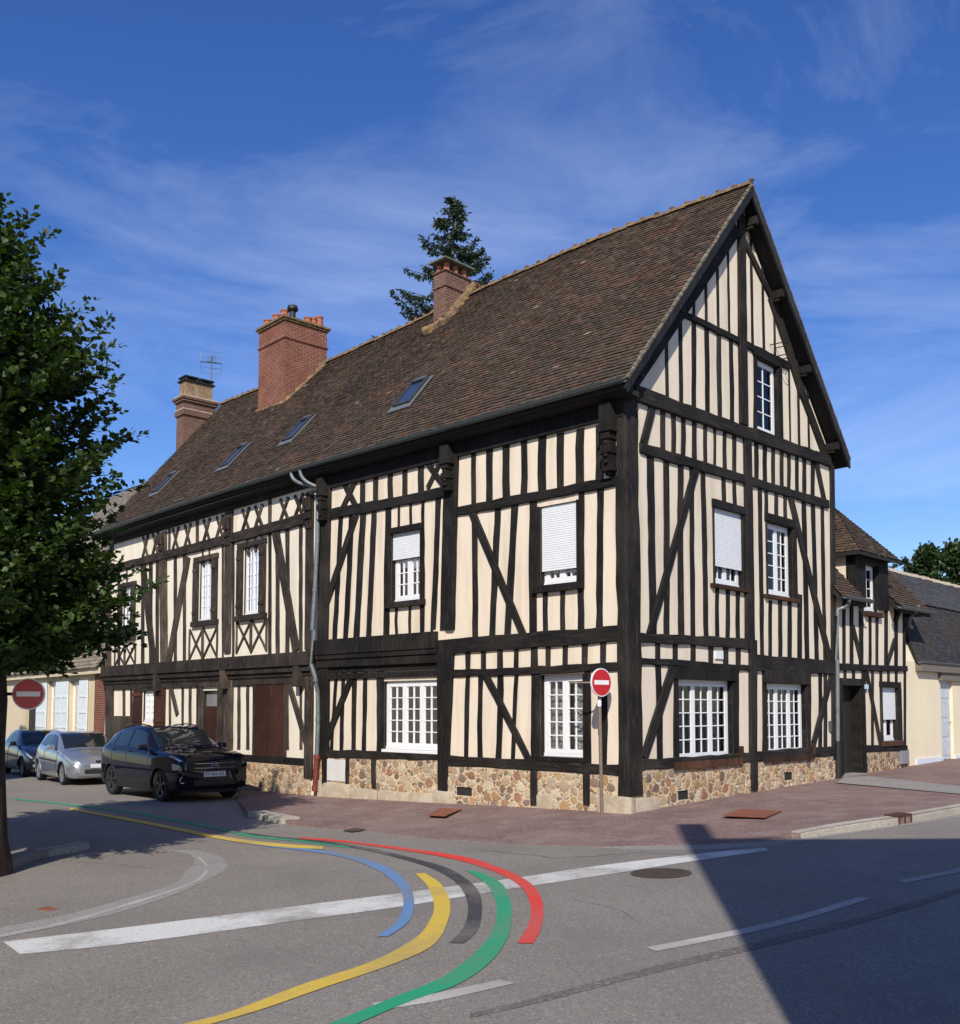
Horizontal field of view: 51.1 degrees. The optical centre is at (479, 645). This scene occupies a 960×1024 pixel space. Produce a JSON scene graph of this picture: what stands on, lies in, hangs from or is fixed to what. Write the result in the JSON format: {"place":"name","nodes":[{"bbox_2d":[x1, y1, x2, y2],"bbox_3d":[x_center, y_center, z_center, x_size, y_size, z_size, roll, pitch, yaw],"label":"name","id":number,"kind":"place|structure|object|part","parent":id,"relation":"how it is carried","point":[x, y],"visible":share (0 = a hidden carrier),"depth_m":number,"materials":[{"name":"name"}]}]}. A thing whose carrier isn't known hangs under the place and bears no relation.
{"place":"outdoors","nodes":[
{"label":"outdoors","id":0,"kind":"place"},
{"bbox_2d":[7,817,88,867],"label":"pavement","id":1,"kind":"structure","parent":0,"point":[26,838],"depth_m":14.91,"materials":[{"name":"grey asphalt"}]},
{"bbox_2d":[0,192,169,876],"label":"street tree","id":2,"kind":"object","parent":1,"relation":"on","point":[48,606],"visible":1,"depth_m":12.20,"materials":[{"name":"green plant"}]},
{"bbox_2d":[6,678,44,709],"bbox_3d":[-5.685,0.592,12.385,0.619,0.390,0.052,0,-4,-8],"label":"no entry sign","id":3,"kind":"object","parent":2,"relation":"attached to","point":[27,694],"visible":1,"depth_m":12.38,"materials":[{"name":"red metal"}]},
{"bbox_2d":[0,769,959,1023],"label":"road","id":4,"kind":"structure","parent":0,"point":[901,967],"depth_m":8.34,"materials":[{"name":"grey asphalt"}]},
{"bbox_2d":[5,729,58,776],"bbox_3d":[-14.333,3.447,32.713,2.080,1.470,3.967,3,-4,-37],"label":"parked car","id":5,"kind":"object","parent":4,"relation":"on","point":[21,746],"visible":0.4,"depth_m":31.93,"materials":[{"name":"black paint"}]},
{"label":"side window","id":6,"kind":"part","parent":5,"relation":"part of","materials":[{"name":"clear glass"}]},
{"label":"side window","id":7,"kind":"part","parent":5,"relation":"part of","materials":[{"name":"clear glass"}]},
{"bbox_2d":[37,906,56,910],"bbox_3d":[-4.317,2.619,10.004,0.172,0.013,0.121,-3,-5,38],"label":"access cover","id":8,"kind":"object","parent":4,"relation":"on","point":[47,908],"visible":1,"depth_m":9.99,"materials":[{"name":"red metal"}]},
{"bbox_2d":[33,841,88,856],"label":"kerb","id":9,"kind":"structure","parent":4,"relation":"on","point":[70,849],"depth_m":13.99,"materials":[{"name":"concrete"}]},
{"bbox_2d":[35,730,108,784],"bbox_3d":[-11.584,3.196,29.096,2.080,1.470,3.967,3,-4,-37],"label":"parked hatchback","id":10,"kind":"object","parent":4,"relation":"on","point":[66,757],"visible":0.7,"depth_m":28.23,"materials":[{"name":"silver metal"}]},
{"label":"side window","id":11,"kind":"part","parent":10,"relation":"part of","materials":[{"name":"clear glass"}]},
{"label":"side window","id":12,"kind":"part","parent":10,"relation":"part of","materials":[{"name":"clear glass"}]},
{"bbox_2d":[5,482,144,740],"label":"sandy rendered house","id":13,"kind":"structure","parent":4,"relation":"on","point":[73,702],"depth_m":34.10,"materials":[{"name":"beige paint"}]},
{"bbox_2d":[29,708,35,728],"bbox_3d":[-16.517,3.312,37.177,0.040,3.806,1.268,3,-5,-39],"label":"door","id":14,"kind":"structure","parent":13,"relation":"in","point":[32,713],"depth_m":37.35,"materials":[{"name":"grey metal"}]},
{"bbox_2d":[51,681,56,728],"bbox_3d":[-14.909,2.308,35.222,0.310,2.161,1.029,2,-4,-31],"label":"window","id":15,"kind":"structure","parent":13,"relation":"in","point":[53,682],"depth_m":35.50,"materials":[{"name":"white paint"}]},
{"bbox_2d":[72,681,78,730],"bbox_3d":[-13.389,2.202,33.377,0.332,2.073,1.077,2,-4,-30],"label":"window","id":16,"kind":"structure","parent":13,"relation":"in","point":[76,683],"depth_m":33.64,"materials":[{"name":"white paint"}]},
{"bbox_2d":[0,850,226,934],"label":"worn grey band","id":17,"kind":"object","parent":4,"relation":"on","point":[217,866],"visible":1,"depth_m":10.65,"materials":[{"name":"paint"}]},
{"bbox_2d":[0,857,208,936],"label":"worn white line","id":18,"kind":"object","parent":17,"relation":"on","point":[206,870],"visible":1,"depth_m":9.86,"materials":[{"name":"paint"}]},
{"bbox_2d":[101,723,246,801],"bbox_3d":[-7.362,2.707,23.893,2.174,1.719,4.511,3,-5,-42],"label":"parked suv","id":19,"kind":"object","parent":4,"relation":"on","point":[164,762],"visible":1,"depth_m":22.77,"materials":[{"name":"black paint"}]},
{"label":"side window","id":20,"kind":"part","parent":19,"relation":"part of","materials":[{"name":"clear glass"}]},
{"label":"side window","id":21,"kind":"part","parent":19,"relation":"part of","materials":[{"name":"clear glass"}]},
{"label":"side window","id":22,"kind":"part","parent":19,"relation":"part of","materials":[{"name":"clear glass"}]},
{"bbox_2d":[14,798,349,847],"bbox_3d":[-6.139,3.171,18.712,0.586,0.144,12.977,3,-5,-44],"label":"green road band","id":23,"kind":"object","parent":4,"relation":"on","point":[216,828],"visible":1,"depth_m":17.57,"materials":[{"name":"paint"}]},
{"bbox_2d":[70,808,322,848],"bbox_3d":[-5.439,3.076,17.281,0.431,0.112,9.429,3,-5,-43],"label":"yellow road band","id":24,"kind":"object","parent":4,"relation":"on","point":[217,836],"visible":1,"depth_m":16.09,"materials":[{"name":"paint"}]},
{"bbox_2d":[248,810,299,823],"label":"kerb","id":25,"kind":"structure","parent":4,"relation":"on","point":[273,817],"depth_m":18.09,"materials":[{"name":"concrete"}]},
{"bbox_2d":[184,873,449,1023],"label":"yellow road band","id":26,"kind":"object","parent":4,"relation":"on","point":[429,935],"visible":1,"depth_m":7.42,"materials":[{"name":"paint"}]},
{"bbox_2d":[247,843,413,935],"bbox_3d":[-1.948,2.716,12.378,1.283,0.149,8.542,2,-4,-24],"label":"blue road band","id":27,"kind":"object","parent":4,"relation":"on","point":[399,881],"visible":1,"depth_m":10.83,"materials":[{"name":"paint"}]},
{"bbox_2d":[240,832,481,942],"bbox_3d":[-1.435,2.708,12.446,1.428,0.170,9.366,2,-4,-24],"label":"grey road band","id":28,"kind":"object","parent":4,"relation":"on","point":[473,920],"visible":1,"depth_m":10.38,"materials":[{"name":"black paint"}]},
{"bbox_2d":[3,848,767,953],"bbox_3d":[-0.112,2.510,10.331,8.630,0.248,0.785,2,-4,-29],"label":"white road line","id":29,"kind":"object","parent":4,"relation":"on","point":[156,931],"visible":1,"depth_m":9.34,"materials":[{"name":"paint"}]},
{"bbox_2d":[329,870,511,1023],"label":"green road band","id":30,"kind":"object","parent":4,"relation":"on","point":[484,954],"visible":1,"depth_m":7.22,"materials":[{"name":"paint"}]},
{"bbox_2d":[300,837,543,942],"bbox_3d":[-0.587,2.640,11.870,1.421,0.144,8.243,1,-4,-22],"label":"red road band","id":31,"kind":"object","parent":4,"relation":"on","point":[531,932],"visible":1,"depth_m":10.55,"materials":[{"name":"paint"}]},
{"bbox_2d":[369,196,494,339],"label":"spruce tree","id":32,"kind":"object","parent":4,"relation":"on","point":[455,208],"visible":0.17,"depth_m":40.76,"materials":[{"name":"green plant"}]},
{"bbox_2d":[372,980,512,1007],"bbox_3d":[-0.222,2.254,6.498,1.001,0.031,0.201,2,-4,-29],"label":"faded dash","id":33,"kind":"object","parent":4,"relation":"on","point":[458,992],"visible":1,"depth_m":6.52,"materials":[{"name":"white paint"}]},
{"bbox_2d":[93,177,850,813],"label":"half timbered house","id":34,"kind":"structure","parent":4,"relation":"on","point":[457,541],"depth_m":20.22,"materials":[{"name":"beige paint"}]},
{"bbox_2d":[125,587,129,625],"bbox_3d":[-10.352,-1.025,30.364,0.837,1.483,0.839,0,-4,0],"label":"window","id":35,"kind":"structure","parent":34,"relation":"in","point":[127,613],"depth_m":30.30,"materials":[{"name":"white paint"}]},
{"bbox_2d":[144,691,153,721],"bbox_3d":[-9.268,1.749,29.024,0.907,0.888,0.916,0,-4,0],"label":"window","id":36,"kind":"structure","parent":34,"relation":"in","point":[149,698],"depth_m":28.88,"materials":[{"name":"white paint"}]},
{"bbox_2d":[200,561,210,620],"bbox_3d":[-7.008,-1.457,26.766,0.913,1.600,0.921,0,-4,0],"label":"window","id":37,"kind":"structure","parent":34,"relation":"in","point":[206,569],"depth_m":26.66,"materials":[{"name":"white paint"}]},
{"bbox_2d":[200,351,221,380],"bbox_3d":[-9.238,-9.385,34.283,0.712,1.557,0.832,0,-4,0],"label":"television aerial","id":38,"kind":"object","parent":34,"relation":"attached to","point":[211,360],"visible":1,"depth_m":34.51,"materials":[{"name":"metal"}]},
{"bbox_2d":[206,690,216,742],"bbox_3d":[-6.946,2.329,26.100,0.132,2.342,0.888,3,-5,-43],"label":"door","id":39,"kind":"structure","parent":34,"relation":"in","point":[211,712],"depth_m":26.22,"materials":[{"name":"brown wood"}]},
{"bbox_2d":[245,546,258,614],"bbox_3d":[-5.398,-1.608,25.032,0.950,1.695,0.960,0,-4,0],"label":"window","id":40,"kind":"structure","parent":34,"relation":"in","point":[252,559],"depth_m":24.92,"materials":[{"name":"white paint"}]},
{"bbox_2d":[393,530,419,601],"bbox_3d":[-1.428,-1.633,20.704,0.931,1.438,0.279,-3,-5,44],"label":"window","id":41,"kind":"structure","parent":34,"relation":"in","point":[406,546],"depth_m":20.71,"materials":[{"name":"white paint"}]},
{"bbox_2d":[386,680,436,750],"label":"window","id":42,"kind":"structure","parent":34,"relation":"in","point":[411,705],"depth_m":20.38,"materials":[{"name":"white paint"}]},
{"bbox_2d":[542,501,575,584],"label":"window","id":43,"kind":"structure","parent":34,"relation":"in","point":[558,521],"depth_m":17.86,"materials":[{"name":"white paint"}]},
{"bbox_2d":[544,674,582,757],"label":"window","id":44,"kind":"structure","parent":34,"relation":"in","point":[563,701],"depth_m":17.87,"materials":[{"name":"white paint"}]},
{"bbox_2d":[679,679,727,756],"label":"window","id":45,"kind":"structure","parent":34,"relation":"in","point":[699,731],"depth_m":18.73,"materials":[{"name":"white paint"}]},
{"bbox_2d":[714,508,741,586],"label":"window","id":46,"kind":"structure","parent":34,"relation":"in","point":[727,524],"depth_m":19.26,"materials":[{"name":"white paint"}]},
{"bbox_2d":[757,360,774,434],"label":"window","id":47,"kind":"structure","parent":34,"relation":"in","point":[761,424],"depth_m":20.91,"materials":[{"name":"white paint"}]},
{"bbox_2d":[767,523,789,596],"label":"window","id":48,"kind":"structure","parent":34,"relation":"in","point":[775,576],"depth_m":21.01,"materials":[{"name":"white paint"}]},
{"bbox_2d":[767,684,801,749],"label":"window","id":49,"kind":"structure","parent":34,"relation":"in","point":[781,711],"depth_m":20.88,"materials":[{"name":"white paint"}]},
{"bbox_2d":[483,850,684,857],"bbox_3d":[1.370,2.595,12.464,3.128,0.106,0.603,-1,-4,22],"label":"road crack","id":50,"kind":"object","parent":4,"relation":"on","point":[587,856],"visible":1,"depth_m":12.45,"materials":[{"name":"grey asphalt"}]},
{"bbox_2d":[631,868,691,877],"bbox_3d":[1.970,2.467,10.928,0.661,0.027,0.661,0,-4,0],"label":"manhole cover","id":51,"kind":"object","parent":4,"relation":"on","point":[661,872],"visible":1,"depth_m":10.89,"materials":[{"name":"metal"}]},
{"bbox_2d":[470,888,959,1017],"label":"tar seam","id":52,"kind":"object","parent":4,"relation":"on","point":[705,957],"visible":1,"depth_m":7.26,"materials":[{"name":"grey asphalt"}]},
{"bbox_2d":[647,897,869,950],"bbox_3d":[2.437,2.282,8.308,2.834,0.074,0.244,3,-4,-36],"label":"faded dash","id":53,"kind":"object","parent":4,"relation":"on","point":[756,927],"visible":1,"depth_m":8.10,"materials":[{"name":"white paint"}]},
{"bbox_2d":[791,816,898,837],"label":"kerb","id":54,"kind":"structure","parent":4,"relation":"on","point":[860,826],"depth_m":13.85,"materials":[{"name":"concrete"}]},
{"bbox_2d":[888,563,898,568],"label":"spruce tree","id":55,"kind":"object","parent":4,"relation":"on","point":[893,566],"visible":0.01,"depth_m":50.32,"materials":[{"name":"green plant"}]},
{"bbox_2d":[884,812,911,824],"bbox_3d":[6.082,2.514,14.594,0.372,0.159,0.220,3,-5,-38],"label":"street drain","id":56,"kind":"object","parent":4,"relation":"on","point":[898,815],"visible":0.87,"depth_m":14.52,"materials":[{"name":"brown metal"}]},
{"bbox_2d":[899,556,912,573],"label":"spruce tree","id":57,"kind":"object","parent":4,"relation":"on","point":[906,566],"visible":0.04,"depth_m":48.23,"materials":[{"name":"green plant"}]},
{"bbox_2d":[909,540,945,605],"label":"broadleaf tree","id":58,"kind":"object","parent":4,"relation":"on","point":[926,559],"visible":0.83,"depth_m":43.90,"materials":[{"name":"green plant"}]},
{"bbox_2d":[901,868,959,882],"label":"faded dash","id":59,"kind":"object","parent":4,"relation":"on","point":[931,875],"visible":1,"depth_m":10.18,"materials":[{"name":"white paint"}]},
{"bbox_2d":[907,803,959,821],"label":"kerb","id":60,"kind":"structure","parent":4,"relation":"on","point":[937,814],"depth_m":15.08,"materials":[{"name":"concrete"}]},
{"bbox_2d":[939,537,959,584],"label":"broadleaf tree","id":61,"kind":"object","parent":4,"relation":"on","point":[950,564],"visible":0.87,"depth_m":45.98,"materials":[{"name":"green plant"}]},
{"bbox_2d":[0,0,959,595],"label":"sky","id":62,"kind":"structure","parent":0,"point":[206,170],"materials":[{"name":"blue"}]},
{"bbox_2d":[236,758,959,846],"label":"pavement","id":63,"kind":"structure","parent":0,"point":[813,804],"depth_m":16.41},
{"bbox_2d":[343,828,365,831],"bbox_3d":[-2.002,2.932,16.023,0.299,0.025,0.402,2,-4,-35],"label":"access cover","id":64,"kind":"object","parent":63,"relation":"on","point":[354,829],"visible":1,"depth_m":15.97,"materials":[{"name":"metal"}]},
{"bbox_2d":[428,808,461,815],"bbox_3d":[-0.603,2.916,17.646,0.450,0.028,1.438,0,-4,7],"label":"access cover","id":65,"kind":"object","parent":63,"relation":"on","point":[443,811],"visible":1,"depth_m":17.61,"materials":[{"name":"red metal"}]},
{"bbox_2d":[570,668,610,815],"bbox_3d":[1.824,1.613,16.359,0.687,2.502,0.325,0,-4,0],"label":"no entry sign","id":66,"kind":"object","parent":63,"relation":"on","point":[600,682],"visible":0.96,"depth_m":16.37,"materials":[{"name":"red metal"}]},
{"bbox_2d":[722,809,781,817],"bbox_3d":[4.240,2.606,15.652,0.721,0.046,1.118,-2,-4,31],"label":"access cover","id":67,"kind":"object","parent":63,"relation":"on","point":[754,813],"visible":1,"depth_m":15.57,"materials":[{"name":"red metal"}]},
{"bbox_2d":[578,814,959,849],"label":"kerb","id":68,"kind":"object","parent":63,"relation":"on","point":[693,847],"visible":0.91,"depth_m":13.01,"materials":[{"name":"concrete"}]},
{"bbox_2d":[833,508,936,778],"bbox_3d":[7.217,-0.276,26.401,7.406,9.230,5.315,-3,-5,44],"label":"half timbered annex","id":69,"kind":"object","parent":63,"relation":"on","point":[878,602],"visible":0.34,"depth_m":23.76,"materials":[{"name":"beige paint"}]},
{"bbox_2d":[843,686,851,772],"bbox_3d":[8.282,1.918,23.072,0.040,2.012,1.078,-3,-5,44],"label":"plank door","id":70,"kind":"structure","parent":69,"relation":"in","point":[846,689],"depth_m":23.29,"materials":[{"name":"wood"}]},
{"bbox_2d":[864,566,873,611],"bbox_3d":[9.083,-1.360,24.221,0.901,1.134,0.906,0,-4,0],"label":"window","id":71,"kind":"structure","parent":69,"relation":"in","point":[868,568],"depth_m":24.24,"materials":[{"name":"white paint"}]},
{"bbox_2d":[883,687,895,740],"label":"window","id":72,"kind":"structure","parent":69,"relation":"in","point":[889,711],"depth_m":24.63,"materials":[{"name":"white paint"}]},
{"bbox_2d":[888,568,959,765],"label":"cream rendered house","id":73,"kind":"structure","parent":63,"relation":"on","point":[933,682],"depth_m":27.10,"materials":[{"name":"paint"}]},
{"bbox_2d":[940,681,951,758],"bbox_3d":[12.659,2.015,27.337,0.112,2.125,0.899,-3,-5,44],"label":"door","id":74,"kind":"structure","parent":73,"relation":"in","point":[944,685],"depth_m":27.41,"materials":[{"name":"wood"}]},
{"bbox_2d":[836,776,959,793],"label":"concrete path","id":75,"kind":"structure","parent":0,"point":[893,783],"depth_m":19.80,"materials":[{"name":"grey concrete"}]}
]}

